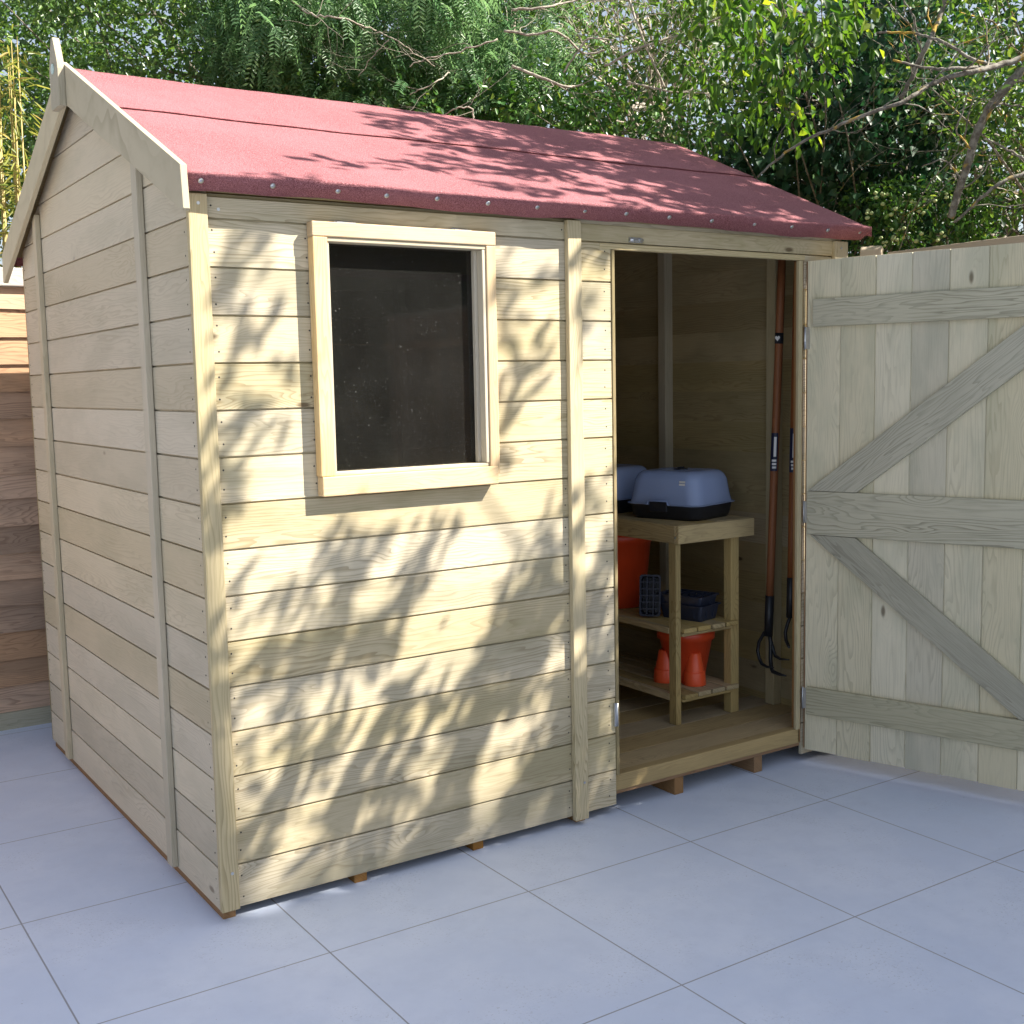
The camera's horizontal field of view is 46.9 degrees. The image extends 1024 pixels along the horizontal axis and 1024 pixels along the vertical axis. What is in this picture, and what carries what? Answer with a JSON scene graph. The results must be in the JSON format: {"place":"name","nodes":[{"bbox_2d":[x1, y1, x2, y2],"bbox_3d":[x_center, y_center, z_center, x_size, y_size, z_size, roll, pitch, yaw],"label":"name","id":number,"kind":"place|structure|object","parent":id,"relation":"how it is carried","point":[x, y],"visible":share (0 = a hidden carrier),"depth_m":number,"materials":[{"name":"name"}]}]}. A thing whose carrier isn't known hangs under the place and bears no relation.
{"place":"outdoors","nodes":[
{"label":"outdoors","id":0,"kind":"place"},
{"bbox_2d":[0,723,1023,1023],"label":"patio","id":1,"kind":"structure","parent":0,"point":[792,885],"depth_m":3.14,"materials":[{"name":"tile"}]},
{"bbox_2d":[0,267,51,730],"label":"back fence","id":2,"kind":"object","parent":1,"relation":"on","point":[24,690],"visible":0.01,"depth_m":4.96,"materials":[{"name":"brown wood"}]},
{"bbox_2d":[2,37,1023,918],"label":"garden shed","id":3,"kind":"structure","parent":1,"relation":"on","point":[348,419],"depth_m":3.64,"materials":[{"name":"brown wood"}]},
{"bbox_2d":[306,220,499,496],"bbox_3d":[-0.293,-0.430,3.309,0.574,0.736,0.054,-5,7,-33],"label":"window","id":4,"kind":"structure","parent":3,"relation":"in","point":[404,319],"depth_m":3.32,"materials":[{"name":"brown wood"}]},
{"bbox_2d":[617,512,753,724],"bbox_3d":[0.462,0.367,4.936,0.390,0.755,1.131,-5,7,-33],"label":"workbench","id":5,"kind":"object","parent":3,"relation":"on","point":[636,672],"visible":0.52,"depth_m":4.51,"materials":[{"name":"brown wood"}]},
{"bbox_2d":[617,464,646,512],"bbox_3d":[0.393,-0.109,4.928,0.347,0.194,0.309,5,9,44],"label":"propagator","id":6,"kind":"object","parent":5,"relation":"on","point":[627,474],"visible":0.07,"depth_m":4.78,"materials":[{"name":"black plastic"}]},
{"bbox_2d":[617,535,651,608],"bbox_3d":[0.438,0.227,4.895,0.296,0.313,0.296,-2,6,-8],"label":"pot","id":7,"kind":"object","parent":5,"relation":"on","point":[633,557],"visible":0.3,"depth_m":4.78,"materials":[{"name":"ceramic"}]},
{"bbox_2d":[639,574,660,616],"bbox_3d":[0.544,0.326,4.628,0.083,0.163,0.045,0,-2,14],"label":"seed tray","id":8,"kind":"object","parent":5,"relation":"on","point":[649,597],"visible":1,"depth_m":4.62,"materials":[{"name":"plastic"}]},
{"bbox_2d":[654,649,668,683],"bbox_3d":[0.599,0.600,4.622,0.089,0.124,0.089,-2,6,-7],"label":"pot stack","id":9,"kind":"object","parent":5,"relation":"on","point":[661,671],"visible":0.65,"depth_m":4.59,"materials":[{"name":"red plastic"}]},
{"bbox_2d":[628,466,734,520],"bbox_3d":[0.659,-0.080,4.620,0.347,0.194,0.309,4,8,41],"label":"propagator","id":10,"kind":"object","parent":5,"relation":"on","point":[682,493],"visible":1,"depth_m":4.51,"materials":[{"name":"black plastic"}]},
{"bbox_2d":[657,631,714,682],"bbox_3d":[0.683,0.554,4.638,0.228,0.209,0.228,-7,8,-40],"label":"medium pot","id":11,"kind":"object","parent":5,"relation":"on","point":[699,643],"visible":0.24,"depth_m":4.55,"materials":[{"name":"ceramic"}]},
{"bbox_2d":[661,601,720,621],"bbox_3d":[0.692,0.380,4.605,0.208,0.060,0.143,5,8,42],"label":"seed tray","id":12,"kind":"object","parent":5,"relation":"on","point":[697,614],"visible":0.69,"depth_m":4.54,"materials":[{"name":"plastic"}]},
{"bbox_2d":[656,589,718,606],"bbox_3d":[0.685,0.341,4.609,0.208,0.050,0.143,4,8,39],"label":"seed tray","id":13,"kind":"object","parent":12,"relation":"on","point":[695,598],"visible":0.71,"depth_m":4.57,"materials":[{"name":"plastic"}]},
{"bbox_2d":[683,653,705,686],"bbox_3d":[0.705,0.604,4.563,0.089,0.124,0.089,-2,6,-7],"label":"pot stack","id":14,"kind":"object","parent":5,"relation":"on","point":[694,674],"visible":1,"depth_m":4.53,"materials":[{"name":"red plastic"}]},
{"bbox_2d":[756,260,789,676],"bbox_3d":[1.007,-0.167,4.495,0.083,1.584,0.178,-5,7,-33],"label":"cultivator","id":15,"kind":"object","parent":3,"relation":"hanging from","point":[774,461],"visible":0.91,"depth_m":4.49,"materials":[{"name":"brown wood"}]},
{"bbox_2d":[784,254,796,647],"bbox_3d":[1.068,-0.204,4.379,0.087,1.487,0.132,-1,6,0],"label":"draw hoe","id":16,"kind":"object","parent":3,"relation":"hanging from","point":[789,572],"visible":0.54,"depth_m":4.43,"materials":[{"name":"brown wood"}]},
{"bbox_2d":[801,242,1023,790],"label":"door","id":17,"kind":"structure","parent":3,"relation":"in","point":[913,505],"depth_m":3.99,"materials":[{"name":"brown wood"}]},
{"bbox_2d":[860,245,882,255],"bbox_3d":[1.752,-0.270,5.794,0.100,2.033,0.100,1,7,21],"label":"fence post","id":18,"kind":"object","parent":1,"relation":"on","point":[870,250],"visible":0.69,"depth_m":5.64,"materials":[{"name":"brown wood"}]},
{"bbox_2d":[853,235,1023,256],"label":"side fence","id":19,"kind":"object","parent":1,"relation":"on","point":[1007,240],"depth_m":5.26,"materials":[{"name":"brown wood"}]},
{"bbox_2d":[0,0,1023,267],"label":"sky","id":20,"kind":"structure","parent":0,"point":[818,2],"materials":[{"name":"white"}]},
{"bbox_2d":[719,0,1023,252],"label":"tree","id":21,"kind":"object","parent":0,"point":[954,42],"visible":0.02,"depth_m":9.67,"materials":[{"name":"green plant"}]},
{"bbox_2d":[934,84,1022,239],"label":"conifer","id":22,"kind":"object","parent":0,"point":[1012,230],"visible":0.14,"depth_m":7.03,"materials":[{"name":"green plant"}]},
{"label":"ground","id":23,"kind":"structure","parent":0,"visible":0},
{"bbox_2d":[0,24,49,267],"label":"bamboo","id":24,"kind":"object","parent":23,"relation":"on","point":[5,207],"visible":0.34,"depth_m":5.25,"materials":[{"name":"plant"}]},
{"bbox_2d":[0,0,376,254],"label":"holly bush","id":25,"kind":"object","parent":23,"relation":"on","point":[59,12],"visible":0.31,"depth_m":5.70,"materials":[{"name":"green plant"}]},
{"bbox_2d":[0,0,552,229],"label":"dense tree","id":26,"kind":"object","parent":23,"relation":"on","point":[172,49],"visible":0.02,"depth_m":8.88,"materials":[{"name":"green plant"}]},
{"bbox_2d":[174,0,608,128],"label":"ash tree","id":27,"kind":"object","parent":23,"relation":"on","point":[341,19],"visible":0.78,"depth_m":5.67,"materials":[{"name":"green plant"}]},
{"bbox_2d":[350,44,756,178],"bbox_3d":[0.616,-0.902,6.489,3.206,3.191,2.077,-5,7,-33],"label":"ivy bush","id":28,"kind":"object","parent":23,"relation":"on","point":[576,116],"visible":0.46,"depth_m":5.80,"materials":[{"name":"green plant"}]},
{"bbox_2d":[284,0,941,160],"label":"elder tree","id":29,"kind":"object","parent":23,"relation":"on","point":[645,49],"visible":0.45,"depth_m":6.13,"materials":[{"name":"green plant"}]},
{"bbox_2d":[433,0,818,147],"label":"dense tree","id":30,"kind":"object","parent":23,"relation":"on","point":[733,52],"visible":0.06,"depth_m":8.40,"materials":[{"name":"green plant"}]},
{"bbox_2d":[654,0,906,252],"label":"tree","id":31,"kind":"object","parent":23,"relation":"on","point":[830,39],"visible":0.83,"depth_m":5.37,"materials":[{"name":"green plant"}]},
{"bbox_2d":[682,0,1019,256],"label":"tree","id":32,"kind":"object","parent":23,"relation":"on","point":[783,173],"visible":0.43,"depth_m":6.36,"materials":[{"name":"green plant"}]},
{"bbox_2d":[757,0,1023,251],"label":"apple tree","id":33,"kind":"object","parent":23,"relation":"on","point":[1014,76],"visible":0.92,"depth_m":5.21,"materials":[{"name":"green plant"}]},
{"bbox_2d":[829,161,1010,256],"bbox_3d":[2.183,-0.607,6.609,1.064,2.514,1.573,1,7,16],"label":"bush","id":34,"kind":"object","parent":23,"relation":"on","point":[964,226],"visible":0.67,"depth_m":6.16,"materials":[{"name":"green plant"}]}
]}

